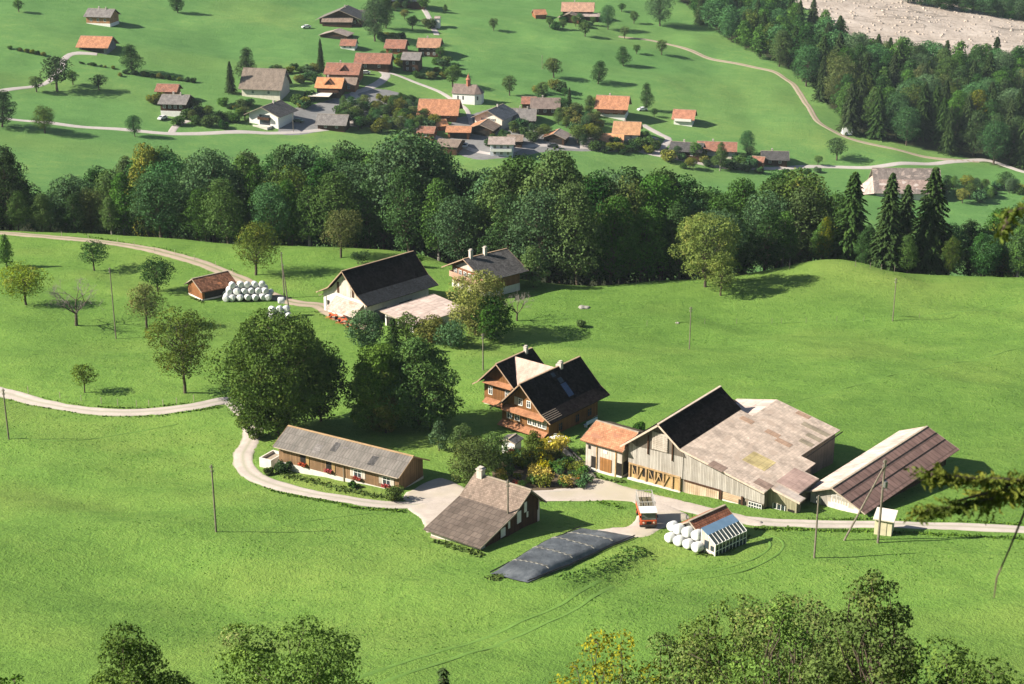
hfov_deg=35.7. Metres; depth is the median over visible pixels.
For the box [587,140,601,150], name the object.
bush
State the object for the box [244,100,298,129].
chalet
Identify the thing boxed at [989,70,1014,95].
broadleaf tree
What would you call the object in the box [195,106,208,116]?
bush
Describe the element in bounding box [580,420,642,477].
granary
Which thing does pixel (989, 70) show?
spruce tree
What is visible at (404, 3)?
broadleaf tree
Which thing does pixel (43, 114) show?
broadleaf tree
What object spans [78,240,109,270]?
broadleaf tree
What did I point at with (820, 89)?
spruce tree
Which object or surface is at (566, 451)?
garden path
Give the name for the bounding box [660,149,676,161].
bush
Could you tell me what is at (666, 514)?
truck stand
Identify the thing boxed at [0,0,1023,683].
ground
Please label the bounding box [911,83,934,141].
spruce tree
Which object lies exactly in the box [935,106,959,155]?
spruce tree
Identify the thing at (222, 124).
bush
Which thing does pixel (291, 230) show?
broadleaf tree
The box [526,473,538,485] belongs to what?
garden plant
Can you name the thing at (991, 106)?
broadleaf tree
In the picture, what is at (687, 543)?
silage bale
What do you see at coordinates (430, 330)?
broadleaf tree
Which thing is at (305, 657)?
broadleaf tree
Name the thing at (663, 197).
broadleaf tree
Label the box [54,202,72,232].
broadleaf tree
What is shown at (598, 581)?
tyre track
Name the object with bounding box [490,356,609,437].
farmhouse
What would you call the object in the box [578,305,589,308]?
boulder
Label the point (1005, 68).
broadleaf tree
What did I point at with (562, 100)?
fruit tree
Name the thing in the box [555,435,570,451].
flower bush
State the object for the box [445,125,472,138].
workshop
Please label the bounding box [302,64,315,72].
bush
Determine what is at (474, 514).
stone barn
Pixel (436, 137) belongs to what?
village road
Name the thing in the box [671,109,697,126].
chalet
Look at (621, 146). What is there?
bush
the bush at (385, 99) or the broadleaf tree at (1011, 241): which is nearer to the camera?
the broadleaf tree at (1011, 241)
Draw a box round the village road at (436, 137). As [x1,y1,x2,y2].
[0,117,1023,172]
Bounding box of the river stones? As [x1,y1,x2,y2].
[805,0,1023,55]
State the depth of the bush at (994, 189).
617.27 m
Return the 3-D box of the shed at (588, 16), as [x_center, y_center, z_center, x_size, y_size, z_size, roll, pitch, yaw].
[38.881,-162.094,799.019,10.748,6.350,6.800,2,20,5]
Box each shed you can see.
[184,270,236,300]
[272,425,429,488]
[320,28,353,39]
[321,17,352,27]
[345,77,359,91]
[379,294,463,332]
[416,126,437,139]
[434,119,447,130]
[436,138,464,155]
[499,433,522,452]
[507,134,524,147]
[531,9,546,18]
[581,13,599,21]
[681,504,731,539]
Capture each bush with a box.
[146,94,158,103]
[151,94,160,103]
[171,116,184,125]
[179,108,191,119]
[188,115,201,124]
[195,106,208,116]
[200,115,216,126]
[209,110,223,119]
[214,115,221,123]
[216,97,228,105]
[218,120,228,128]
[223,111,233,121]
[226,103,233,108]
[227,114,239,122]
[235,98,247,106]
[246,98,255,105]
[263,467,273,475]
[271,64,283,68]
[274,459,291,472]
[286,66,295,72]
[289,63,298,69]
[290,94,301,103]
[293,74,305,82]
[296,66,303,72]
[296,96,310,107]
[297,99,311,108]
[301,72,311,79]
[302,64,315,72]
[303,90,316,100]
[309,63,321,71]
[311,74,322,82]
[332,104,345,113]
[347,480,360,488]
[350,250,370,263]
[370,124,381,132]
[375,93,382,99]
[378,35,388,41]
[381,95,390,102]
[385,485,403,500]
[387,120,396,127]
[388,32,399,38]
[392,107,400,115]
[394,57,402,66]
[397,32,406,38]
[408,95,416,100]
[412,71,420,77]
[417,253,423,262]
[418,73,426,78]
[420,117,435,125]
[425,18,436,28]
[426,71,435,78]
[431,57,440,63]
[436,59,446,65]
[440,72,447,77]
[441,56,452,64]
[484,134,498,145]
[495,467,506,476]
[509,124,519,132]
[515,118,528,126]
[518,126,528,133]
[524,130,538,142]
[526,464,540,476]
[529,448,547,464]
[532,466,554,481]
[536,92,547,97]
[536,458,548,469]
[539,437,561,451]
[545,454,555,463]
[546,431,569,451]
[548,79,560,89]
[551,21,562,29]
[552,80,566,91]
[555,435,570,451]
[557,473,574,486]
[559,14,568,21]
[568,121,582,129]
[576,449,583,454]
[577,319,585,327]
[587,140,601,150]
[597,119,604,126]
[600,145,610,152]
[605,142,618,150]
[609,136,621,144]
[616,142,624,150]
[619,149,625,154]
[623,145,630,151]
[628,142,641,151]
[632,421,645,429]
[634,137,646,147]
[642,136,654,145]
[642,145,654,153]
[649,142,660,149]
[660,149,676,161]
[677,152,685,159]
[680,163,686,168]
[699,154,709,161]
[702,159,711,165]
[726,160,737,169]
[733,155,747,163]
[738,162,749,168]
[745,155,758,166]
[754,166,763,173]
[813,167,821,171]
[943,190,950,198]
[971,189,988,201]
[983,187,997,196]
[990,179,1003,188]
[1013,185,1023,194]
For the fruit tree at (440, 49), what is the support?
on the ground at (72, 588)
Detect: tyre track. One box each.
[345,579,602,683]
[376,585,613,683]
[660,531,784,583]
[666,534,771,575]
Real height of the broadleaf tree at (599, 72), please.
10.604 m
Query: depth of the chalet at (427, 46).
709.93 m
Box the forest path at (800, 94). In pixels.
[618,36,978,162]
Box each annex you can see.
[154,83,182,93]
[521,96,536,107]
[557,11,580,22]
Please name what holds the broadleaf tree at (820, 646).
on the ground at (72, 588)
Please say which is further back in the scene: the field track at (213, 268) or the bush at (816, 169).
the bush at (816, 169)
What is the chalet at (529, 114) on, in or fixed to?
on the ground at (72, 588)
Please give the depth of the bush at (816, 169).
626.72 m
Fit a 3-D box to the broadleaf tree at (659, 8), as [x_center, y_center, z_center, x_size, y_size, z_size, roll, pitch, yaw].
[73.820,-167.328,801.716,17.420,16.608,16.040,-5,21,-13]
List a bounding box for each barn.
[75,35,119,54]
[238,67,292,100]
[316,251,438,321]
[353,52,394,72]
[416,98,462,121]
[423,466,546,549]
[620,386,842,512]
[804,426,959,514]
[861,168,941,199]
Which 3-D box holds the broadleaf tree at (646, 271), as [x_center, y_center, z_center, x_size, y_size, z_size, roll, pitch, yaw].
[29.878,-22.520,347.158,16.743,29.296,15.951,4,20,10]
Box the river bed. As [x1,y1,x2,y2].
[795,0,1023,58]
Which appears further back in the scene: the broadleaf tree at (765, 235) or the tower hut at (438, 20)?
the tower hut at (438, 20)
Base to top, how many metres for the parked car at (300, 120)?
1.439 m
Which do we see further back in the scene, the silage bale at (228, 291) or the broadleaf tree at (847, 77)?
the broadleaf tree at (847, 77)
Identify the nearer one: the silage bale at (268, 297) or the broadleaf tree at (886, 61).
the silage bale at (268, 297)
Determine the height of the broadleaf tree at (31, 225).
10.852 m
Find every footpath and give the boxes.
[2,424,176,440]
[625,301,1023,327]
[785,347,1023,403]
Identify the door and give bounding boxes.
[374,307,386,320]
[600,457,611,472]
[684,482,718,498]
[816,493,827,505]
[880,521,886,535]
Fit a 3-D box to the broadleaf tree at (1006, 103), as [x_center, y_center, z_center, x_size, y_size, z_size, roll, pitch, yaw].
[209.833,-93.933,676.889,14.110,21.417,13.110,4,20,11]
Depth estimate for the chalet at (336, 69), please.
659.69 m
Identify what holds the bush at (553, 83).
on the ground at (72, 588)
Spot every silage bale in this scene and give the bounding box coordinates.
[222,294,228,301]
[226,288,231,294]
[229,281,235,288]
[229,294,235,301]
[233,287,240,294]
[236,294,243,300]
[237,281,243,287]
[241,288,247,294]
[244,281,249,287]
[244,294,251,300]
[248,287,254,293]
[251,281,257,287]
[251,294,258,300]
[255,287,261,294]
[259,281,264,287]
[259,293,264,299]
[261,287,268,293]
[264,293,271,300]
[276,305,282,311]
[278,297,284,303]
[282,305,289,312]
[664,532,676,542]
[667,520,677,531]
[672,523,684,534]
[673,534,685,545]
[681,526,693,537]
[682,538,694,548]
[691,529,700,540]
[691,541,704,552]
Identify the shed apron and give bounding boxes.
[403,478,463,500]
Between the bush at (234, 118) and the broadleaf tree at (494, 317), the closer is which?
the broadleaf tree at (494, 317)
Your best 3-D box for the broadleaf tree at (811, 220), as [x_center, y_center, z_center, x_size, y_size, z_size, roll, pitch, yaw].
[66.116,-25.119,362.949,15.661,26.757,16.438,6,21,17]
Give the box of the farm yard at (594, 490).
[408,479,762,531]
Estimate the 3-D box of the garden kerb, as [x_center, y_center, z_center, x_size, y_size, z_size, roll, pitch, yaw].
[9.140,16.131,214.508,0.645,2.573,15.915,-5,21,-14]
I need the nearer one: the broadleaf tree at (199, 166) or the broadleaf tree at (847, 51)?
the broadleaf tree at (199, 166)
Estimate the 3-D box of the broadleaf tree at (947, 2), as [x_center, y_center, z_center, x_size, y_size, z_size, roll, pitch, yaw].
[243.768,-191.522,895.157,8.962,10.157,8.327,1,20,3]
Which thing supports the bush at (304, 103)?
on the ground at (72, 588)
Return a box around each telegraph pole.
[1,388,9,439]
[108,267,116,338]
[210,465,216,531]
[281,252,284,297]
[282,264,289,310]
[481,333,483,369]
[506,480,509,513]
[689,308,691,348]
[813,495,820,557]
[843,459,887,542]
[892,278,897,320]
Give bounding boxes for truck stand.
[600,501,689,536]
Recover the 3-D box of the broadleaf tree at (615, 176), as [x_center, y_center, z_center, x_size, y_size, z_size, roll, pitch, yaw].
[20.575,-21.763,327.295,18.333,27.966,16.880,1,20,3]
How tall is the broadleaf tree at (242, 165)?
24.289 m
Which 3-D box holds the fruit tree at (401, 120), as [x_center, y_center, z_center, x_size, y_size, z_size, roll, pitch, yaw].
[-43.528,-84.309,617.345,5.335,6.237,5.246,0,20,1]
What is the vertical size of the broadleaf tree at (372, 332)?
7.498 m
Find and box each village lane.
[0,51,96,92]
[168,120,190,132]
[350,71,390,108]
[389,72,472,124]
[422,9,438,34]
[643,124,671,153]
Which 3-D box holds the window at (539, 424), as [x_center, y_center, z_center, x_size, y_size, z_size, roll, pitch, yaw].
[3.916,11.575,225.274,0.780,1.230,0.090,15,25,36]
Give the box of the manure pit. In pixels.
[259,450,278,467]
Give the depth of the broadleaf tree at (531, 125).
627.54 m
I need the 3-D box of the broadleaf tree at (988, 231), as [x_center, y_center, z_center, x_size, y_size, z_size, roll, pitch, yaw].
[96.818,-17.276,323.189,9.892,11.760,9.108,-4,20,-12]
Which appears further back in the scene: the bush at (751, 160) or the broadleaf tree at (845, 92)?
the broadleaf tree at (845, 92)
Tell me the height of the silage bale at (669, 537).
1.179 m
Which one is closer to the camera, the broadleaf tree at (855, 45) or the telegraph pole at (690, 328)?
the telegraph pole at (690, 328)
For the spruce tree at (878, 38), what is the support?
on the ground at (72, 588)
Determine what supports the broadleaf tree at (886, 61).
on the ground at (72, 588)
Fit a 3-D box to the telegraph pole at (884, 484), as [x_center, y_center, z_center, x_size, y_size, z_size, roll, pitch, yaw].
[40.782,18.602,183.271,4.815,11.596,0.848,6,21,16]
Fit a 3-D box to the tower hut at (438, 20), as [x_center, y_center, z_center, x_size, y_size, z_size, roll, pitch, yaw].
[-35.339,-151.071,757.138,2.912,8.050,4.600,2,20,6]
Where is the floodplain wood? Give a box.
[689,0,1023,76]
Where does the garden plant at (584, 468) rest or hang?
on the garden soil
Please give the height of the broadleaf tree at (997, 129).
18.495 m
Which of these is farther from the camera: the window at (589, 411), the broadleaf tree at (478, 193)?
the broadleaf tree at (478, 193)
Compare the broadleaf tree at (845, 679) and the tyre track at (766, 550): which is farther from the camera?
the tyre track at (766, 550)
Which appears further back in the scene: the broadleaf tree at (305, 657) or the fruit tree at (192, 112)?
the fruit tree at (192, 112)
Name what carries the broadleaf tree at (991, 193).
on the ground at (72, 588)
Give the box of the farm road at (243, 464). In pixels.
[0,387,1023,532]
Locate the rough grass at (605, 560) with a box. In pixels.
[553,545,656,583]
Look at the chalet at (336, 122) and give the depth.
610.37 m
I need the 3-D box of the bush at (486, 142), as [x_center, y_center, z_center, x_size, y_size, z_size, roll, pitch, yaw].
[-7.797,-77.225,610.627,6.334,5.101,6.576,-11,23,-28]
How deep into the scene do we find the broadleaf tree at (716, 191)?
343.57 m
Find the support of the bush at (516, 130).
on the ground at (72, 588)
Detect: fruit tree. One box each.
[12,0,24,11]
[28,76,43,91]
[39,56,72,91]
[66,70,79,84]
[88,74,108,89]
[187,109,197,117]
[189,99,201,109]
[202,105,214,114]
[234,108,243,117]
[239,106,249,118]
[339,101,350,109]
[340,109,353,117]
[348,105,361,122]
[348,109,361,124]
[350,116,363,129]
[357,94,371,103]
[358,116,369,128]
[359,101,373,112]
[370,100,381,107]
[373,118,387,131]
[378,104,390,114]
[381,114,390,121]
[383,122,391,132]
[387,95,400,104]
[392,1,400,10]
[393,98,406,108]
[394,117,405,130]
[397,112,408,118]
[399,9,408,18]
[401,108,412,115]
[405,16,419,29]
[405,114,414,120]
[407,106,418,115]
[410,122,418,133]
[413,116,423,125]
[416,0,429,9]
[420,108,430,116]
[421,18,428,27]
[428,114,440,121]
[436,46,444,57]
[443,64,462,86]
[488,18,497,30]
[501,75,516,94]
[508,120,517,132]
[534,127,544,139]
[535,82,548,96]
[540,123,549,134]
[542,58,561,77]
[543,125,552,134]
[546,17,553,26]
[556,107,573,121]
[557,98,572,107]
[559,20,566,26]
[561,87,567,94]
[561,107,576,122]
[561,115,571,125]
[569,116,580,123]
[569,125,586,143]
[570,102,582,114]
[571,15,579,25]
[579,21,592,35]
[580,125,594,142]
[583,112,597,123]
[584,105,593,111]
[587,125,601,140]
[590,127,604,139]
[594,111,602,120]
[617,3,625,11]
[619,26,628,38]
[630,11,639,20]
[633,44,640,53]
[656,39,666,54]
[684,157,695,168]
[689,142,703,155]
[743,146,756,154]
[814,155,822,164]
[824,137,847,160]
[941,175,951,181]
[943,179,952,190]
[956,188,970,202]
[958,175,974,185]
[965,183,977,197]
[995,171,1015,187]
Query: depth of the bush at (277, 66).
667.56 m
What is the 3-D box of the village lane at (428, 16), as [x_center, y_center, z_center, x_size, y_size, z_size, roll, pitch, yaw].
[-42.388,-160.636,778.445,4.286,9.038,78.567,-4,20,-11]
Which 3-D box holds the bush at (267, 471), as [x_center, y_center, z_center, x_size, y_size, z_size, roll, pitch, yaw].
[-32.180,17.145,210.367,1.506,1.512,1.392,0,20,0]
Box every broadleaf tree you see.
[0,90,17,126]
[0,144,40,230]
[0,161,30,230]
[0,234,13,268]
[0,260,53,304]
[0,674,24,683]
[4,164,32,230]
[4,190,32,230]
[24,191,54,231]
[28,193,54,231]
[31,104,56,132]
[32,194,61,232]
[42,173,98,232]
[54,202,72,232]
[60,194,86,232]
[70,363,99,392]
[75,186,104,233]
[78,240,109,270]
[82,165,109,233]
[84,169,136,234]
[86,621,194,683]
[98,197,121,234]
[104,172,142,235]
[113,155,134,235]
[116,158,158,236]
[119,44,145,70]
[123,114,141,136]
[123,280,170,327]
[125,171,182,237]
[126,142,165,236]
[127,159,191,237]
[129,174,166,236]
[133,145,183,238]
[136,148,184,237]
[137,255,175,291]
[143,305,221,393]
[158,161,204,240]
[161,168,214,240]
[167,0,184,12]
[171,146,242,242]
[177,158,208,241]
[178,187,220,241]
[182,156,221,241]
[194,154,232,243]
[196,166,251,243]
[199,177,247,243]
[201,307,341,438]
[210,612,373,683]
[220,149,266,243]
[230,154,255,242]
[232,221,283,274]
[234,47,256,78]
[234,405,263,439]
[240,164,268,242]
[248,182,299,244]
[249,149,307,245]
[257,164,318,245]
[261,143,308,245]
[270,143,332,245]
[273,178,304,245]
[291,185,326,246]
[293,144,327,246]
[296,350,349,421]
[299,158,345,246]
[304,170,364,246]
[314,139,359,247]
[320,208,362,257]
[325,160,382,247]
[330,150,366,247]
[340,95,346,104]
[343,343,408,429]
[344,309,385,347]
[345,96,356,106]
[348,178,386,248]
[349,147,387,248]
[350,129,458,251]
[350,157,401,249]
[353,152,393,248]
[358,0,389,40]
[358,147,403,251]
[359,101,367,110]
[365,114,374,126]
[371,109,382,116]
[372,114,380,124]
[376,133,449,253]
[378,165,430,251]
[381,0,393,27]
[381,337,464,431]
[383,156,434,253]
[385,102,393,114]
[392,147,471,258]
[395,311,420,340]
[400,147,462,261]
[401,1,407,8]
[404,99,413,108]
[404,119,414,132]
[412,313,446,342]
[417,177,456,261]
[423,177,468,263]
[424,170,464,262]
[424,194,485,260]
[428,420,448,450]
[433,320,468,347]
[436,171,484,262]
[445,269,507,335]
[446,423,473,450]
[446,435,502,487]
[458,184,501,255]
[461,173,521,255]
[463,167,501,187]
[464,166,527,258]
[471,295,516,342]
[471,431,518,472]
[476,153,546,279]
[476,193,533,258]
[502,186,583,278]
[511,146,594,282]
[518,245,550,287]
[520,429,547,465]
[527,168,584,284]
[528,122,535,130]
[541,268,585,284]
[542,180,607,284]
[548,628,660,683]
[552,107,562,124]
[558,160,586,284]
[572,174,605,285]
[577,169,630,285]
[578,134,589,146]
[581,114,592,125]
[583,194,647,284]
[584,95,595,109]
[584,167,646,284]
[589,60,608,83]
[594,174,658,283]
[596,166,643,285]
[598,4,615,29]
[605,632,705,683]
[615,46,631,65]
[615,205,675,281]
[626,172,694,280]
[627,166,684,280]
[630,176,675,281]
[634,593,801,683]
[640,82,655,110]
[643,0,675,25]
[649,169,688,280]
[652,591,868,683]
[657,202,701,279]
[662,195,712,279]
[667,173,703,279]
[667,211,742,286]
[672,145,681,154]
[684,189,719,277]
[687,207,751,276]
[694,185,733,278]
[697,193,756,275]
[706,250,742,295]
[710,155,716,166]
[713,142,728,170]
[724,177,768,275]
[724,596,815,683]
[732,181,758,275]
[735,189,800,268]
[739,130,756,150]
[744,208,787,270]
[754,176,810,269]
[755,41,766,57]
[759,169,792,269]
[760,167,837,265]
[767,29,793,66]
[772,211,800,266]
[773,187,832,264]
[780,174,818,264]
[783,224,798,264]
[787,26,816,69]
[789,40,816,81]
[791,44,821,86]
[791,174,839,261]
[791,568,961,683]
[796,640,920,683]
[803,190,846,259]
[808,221,834,259]
[816,216,833,259]
[820,49,853,94]
[821,55,860,95]
[822,71,845,107]
[829,73,858,113]
[830,46,861,72]
[835,82,858,117]
[843,31,873,53]
[852,42,864,60]
[852,44,867,72]
[853,72,872,94]
[853,231,869,262]
[854,224,877,263]
[854,634,1023,683]
[858,51,878,63]
[860,87,885,123]
[866,42,893,71]
[868,75,889,101]
[872,66,895,92]
[878,54,902,78]
[882,86,898,118]
[884,91,913,132]
[885,100,908,138]
[890,106,921,145]
[895,83,909,94]
[895,84,930,126]
[895,234,919,272]
[896,69,917,85]
[897,77,932,101]
[899,59,920,82]
[904,63,934,91]
[905,53,940,72]
[906,43,926,68]
[913,73,941,99]
[916,0,927,5]
[929,0,941,7]
[932,48,952,67]
[932,72,958,96]
[934,55,961,82]
[938,0,952,9]
[938,222,970,274]
[940,84,959,104]
[940,235,962,274]
[945,89,967,132]
[948,64,970,91]
[948,176,959,189]
[949,0,959,8]
[951,51,969,83]
[952,0,970,10]
[952,218,983,275]
[955,52,970,74]
[956,90,980,125]
[957,0,972,12]
[959,81,990,112]
[959,89,990,129]
[959,110,989,155]
[964,179,978,186]
[964,219,1013,276]
[965,227,1007,276]
[966,51,980,76]
[967,43,987,76]
[967,234,1004,276]
[968,232,995,276]
[969,0,981,11]
[970,73,982,88]
[973,0,997,14]
[973,177,981,190]
[975,120,1013,163]
[976,77,1000,104]
[977,61,993,78]
[977,99,1001,135]
[977,208,1023,276]
[978,179,988,189]
[984,113,1013,159]
[986,0,997,15]
[987,187,995,197]
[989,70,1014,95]
[989,218,1020,276]
[992,50,1017,75]
[993,96,1019,123]
[994,0,1005,15]
[995,0,1014,16]
[997,66,1017,89]
[997,78,1017,101]
[997,87,1023,111]
[998,115,1023,157]
[1001,228,1023,274]
[1004,3,1018,17]
[1004,179,1015,190]
[1004,224,1023,276]
[1008,0,1023,19]
[1009,52,1023,68]
[1010,57,1023,81]
[1012,67,1023,88]
[1012,68,1023,90]
[1015,1,1023,19]
[1015,201,1023,276]
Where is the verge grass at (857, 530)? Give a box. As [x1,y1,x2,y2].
[11,232,1023,540]
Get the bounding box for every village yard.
[278,89,414,134]
[448,108,618,159]
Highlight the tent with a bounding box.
[841,128,852,134]
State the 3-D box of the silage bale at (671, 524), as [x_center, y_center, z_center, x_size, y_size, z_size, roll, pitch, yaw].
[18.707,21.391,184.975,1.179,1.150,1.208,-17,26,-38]
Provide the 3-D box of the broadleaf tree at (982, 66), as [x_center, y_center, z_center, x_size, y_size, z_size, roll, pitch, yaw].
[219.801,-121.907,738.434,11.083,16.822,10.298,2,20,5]
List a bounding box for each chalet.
[83,7,120,26]
[157,92,195,117]
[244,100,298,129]
[308,75,346,97]
[315,114,351,131]
[316,5,366,26]
[323,60,365,80]
[383,39,409,54]
[391,0,426,9]
[400,52,424,71]
[416,36,443,56]
[471,103,517,129]
[488,136,515,157]
[511,106,537,124]
[530,96,560,115]
[561,1,594,13]
[594,93,631,120]
[597,133,623,143]
[612,119,642,141]
[669,139,705,161]
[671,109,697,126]
[697,139,737,158]
[760,148,789,166]
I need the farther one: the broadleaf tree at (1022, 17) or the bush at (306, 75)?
the broadleaf tree at (1022, 17)
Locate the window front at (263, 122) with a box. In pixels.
[259,114,269,124]
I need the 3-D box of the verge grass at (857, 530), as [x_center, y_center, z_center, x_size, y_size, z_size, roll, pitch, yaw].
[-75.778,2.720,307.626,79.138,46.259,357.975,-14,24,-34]
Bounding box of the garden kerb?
[566,447,595,478]
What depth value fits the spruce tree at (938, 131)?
668.72 m
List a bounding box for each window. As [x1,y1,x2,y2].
[350,468,364,478]
[379,475,393,485]
[488,385,492,394]
[507,412,511,418]
[514,414,519,420]
[518,398,522,405]
[526,400,530,408]
[527,418,531,424]
[532,419,536,426]
[537,421,541,427]
[542,421,545,429]
[558,421,562,431]
[575,413,579,422]
[587,407,591,416]
[704,540,708,548]
[748,501,761,508]
[772,502,785,510]
[831,494,848,506]
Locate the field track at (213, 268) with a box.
[0,231,370,328]
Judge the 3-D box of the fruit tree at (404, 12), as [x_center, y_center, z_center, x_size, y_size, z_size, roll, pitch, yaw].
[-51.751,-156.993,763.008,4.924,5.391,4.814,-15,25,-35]
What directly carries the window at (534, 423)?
in the farmhouse at (561, 396)
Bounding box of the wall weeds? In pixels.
[189,296,865,580]
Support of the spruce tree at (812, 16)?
on the ground at (72, 588)
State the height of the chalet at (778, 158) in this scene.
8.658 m
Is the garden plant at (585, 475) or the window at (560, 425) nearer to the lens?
the garden plant at (585, 475)
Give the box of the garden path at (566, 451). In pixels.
[563,447,592,477]
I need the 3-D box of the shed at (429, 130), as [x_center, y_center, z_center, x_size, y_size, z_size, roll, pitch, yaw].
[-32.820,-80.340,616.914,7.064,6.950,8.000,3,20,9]
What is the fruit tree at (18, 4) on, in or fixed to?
on the ground at (72, 588)
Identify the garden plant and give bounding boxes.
[494,473,508,480]
[502,464,515,476]
[511,456,524,468]
[512,473,522,478]
[517,479,527,486]
[524,459,533,467]
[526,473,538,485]
[535,456,547,464]
[535,473,551,487]
[539,474,551,486]
[548,448,559,458]
[548,460,556,469]
[551,464,563,472]
[555,457,568,468]
[556,459,569,468]
[557,452,564,459]
[557,479,569,487]
[566,454,577,463]
[567,464,575,470]
[567,470,574,475]
[572,469,583,478]
[574,478,587,487]
[576,464,589,472]
[581,472,594,482]
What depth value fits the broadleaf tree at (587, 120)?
633.64 m
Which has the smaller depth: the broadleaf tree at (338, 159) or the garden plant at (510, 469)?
the garden plant at (510, 469)
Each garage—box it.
[471,118,500,135]
[541,128,570,145]
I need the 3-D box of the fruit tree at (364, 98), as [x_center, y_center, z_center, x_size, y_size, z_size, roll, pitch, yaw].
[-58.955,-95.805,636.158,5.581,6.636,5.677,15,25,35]
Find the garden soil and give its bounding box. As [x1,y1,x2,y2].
[492,452,577,489]
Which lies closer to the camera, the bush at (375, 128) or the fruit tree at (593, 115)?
the bush at (375, 128)
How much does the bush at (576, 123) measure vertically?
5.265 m
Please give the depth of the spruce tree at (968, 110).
670.60 m
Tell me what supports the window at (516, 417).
in the farmhouse at (561, 396)
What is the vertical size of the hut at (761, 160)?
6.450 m
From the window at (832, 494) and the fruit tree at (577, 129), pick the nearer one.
the window at (832, 494)
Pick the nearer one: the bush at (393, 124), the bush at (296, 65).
the bush at (393, 124)
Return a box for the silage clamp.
[490,526,634,581]
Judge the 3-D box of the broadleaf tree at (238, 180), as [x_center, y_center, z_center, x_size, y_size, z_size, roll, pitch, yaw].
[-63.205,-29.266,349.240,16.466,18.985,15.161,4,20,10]
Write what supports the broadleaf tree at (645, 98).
on the ground at (72, 588)
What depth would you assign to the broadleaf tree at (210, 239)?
359.48 m
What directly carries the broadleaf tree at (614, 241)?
on the ground at (72, 588)
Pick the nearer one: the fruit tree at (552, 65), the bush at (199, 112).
the bush at (199, 112)
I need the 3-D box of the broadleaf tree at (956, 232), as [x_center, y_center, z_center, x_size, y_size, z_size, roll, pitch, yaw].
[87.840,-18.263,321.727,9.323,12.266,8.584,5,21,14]
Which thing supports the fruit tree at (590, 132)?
on the ground at (72, 588)
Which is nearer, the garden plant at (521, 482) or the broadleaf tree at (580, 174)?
the garden plant at (521, 482)
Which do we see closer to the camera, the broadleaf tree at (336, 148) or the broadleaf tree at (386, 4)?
the broadleaf tree at (336, 148)
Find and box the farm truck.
[636,490,657,526]
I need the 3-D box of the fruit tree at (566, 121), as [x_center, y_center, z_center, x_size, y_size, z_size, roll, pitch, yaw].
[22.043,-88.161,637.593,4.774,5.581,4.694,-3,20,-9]
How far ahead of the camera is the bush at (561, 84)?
683.10 m
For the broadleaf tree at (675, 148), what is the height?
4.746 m
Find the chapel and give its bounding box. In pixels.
[451,73,484,104]
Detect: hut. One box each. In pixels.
[339,39,358,50]
[434,16,440,27]
[752,156,766,166]
[873,507,897,535]
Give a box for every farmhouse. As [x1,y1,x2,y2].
[442,246,528,295]
[472,345,557,407]
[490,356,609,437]
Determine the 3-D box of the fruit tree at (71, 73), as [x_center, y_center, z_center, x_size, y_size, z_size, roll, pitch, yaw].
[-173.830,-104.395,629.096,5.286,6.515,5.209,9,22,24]
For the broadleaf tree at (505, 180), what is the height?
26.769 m
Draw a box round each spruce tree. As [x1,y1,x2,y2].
[224,61,237,94]
[316,38,324,72]
[382,317,401,351]
[436,668,449,683]
[566,87,571,103]
[693,0,706,25]
[730,0,737,10]
[736,0,742,23]
[736,14,747,43]
[754,0,761,16]
[756,11,767,45]
[784,25,799,67]
[786,0,794,28]
[794,0,804,22]
[805,0,818,35]
[808,35,829,87]
[811,56,830,102]
[821,22,831,38]
[826,171,871,262]
[831,32,845,57]
[836,15,845,42]
[836,83,861,135]
[854,61,861,84]
[856,74,869,125]
[857,53,873,88]
[862,88,889,141]
[867,172,907,272]
[874,34,882,67]
[885,37,893,56]
[887,53,900,94]
[895,42,905,80]
[895,184,916,272]
[900,167,959,274]
[903,197,1023,597]
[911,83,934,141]
[919,63,930,81]
[927,60,932,72]
[928,85,942,131]
[928,97,948,144]
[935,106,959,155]
[939,80,951,111]
[944,40,950,54]
[955,94,975,143]
[961,78,969,93]
[968,60,977,86]
[979,88,998,122]
[981,52,995,79]
[985,82,998,105]
[992,36,1000,61]
[1004,100,1016,154]
[1007,117,1023,168]
[1014,89,1023,118]
[1018,77,1023,89]
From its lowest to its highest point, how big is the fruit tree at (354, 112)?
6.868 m
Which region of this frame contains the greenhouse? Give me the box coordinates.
[701,514,746,555]
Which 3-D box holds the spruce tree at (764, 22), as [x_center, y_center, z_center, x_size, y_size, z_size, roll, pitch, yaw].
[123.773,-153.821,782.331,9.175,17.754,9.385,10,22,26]
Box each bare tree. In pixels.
[45,278,102,325]
[504,292,534,320]
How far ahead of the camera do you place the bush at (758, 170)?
618.59 m
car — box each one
[157,115,167,119]
[293,118,303,122]
[547,143,557,146]
[584,417,597,427]
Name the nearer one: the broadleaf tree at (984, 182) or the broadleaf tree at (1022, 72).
the broadleaf tree at (984, 182)
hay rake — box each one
[325,311,337,320]
[335,315,347,323]
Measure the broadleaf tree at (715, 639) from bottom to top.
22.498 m
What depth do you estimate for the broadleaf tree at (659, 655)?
63.24 m
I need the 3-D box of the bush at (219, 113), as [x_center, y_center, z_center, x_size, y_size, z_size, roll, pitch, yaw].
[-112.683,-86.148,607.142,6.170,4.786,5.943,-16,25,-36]
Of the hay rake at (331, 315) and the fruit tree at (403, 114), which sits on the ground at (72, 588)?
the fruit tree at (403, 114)
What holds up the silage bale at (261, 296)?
on the ground at (72, 588)
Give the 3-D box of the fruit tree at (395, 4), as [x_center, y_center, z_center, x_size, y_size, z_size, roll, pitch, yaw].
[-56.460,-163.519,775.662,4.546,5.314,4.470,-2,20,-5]
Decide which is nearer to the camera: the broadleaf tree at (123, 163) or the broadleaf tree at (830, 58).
the broadleaf tree at (123, 163)

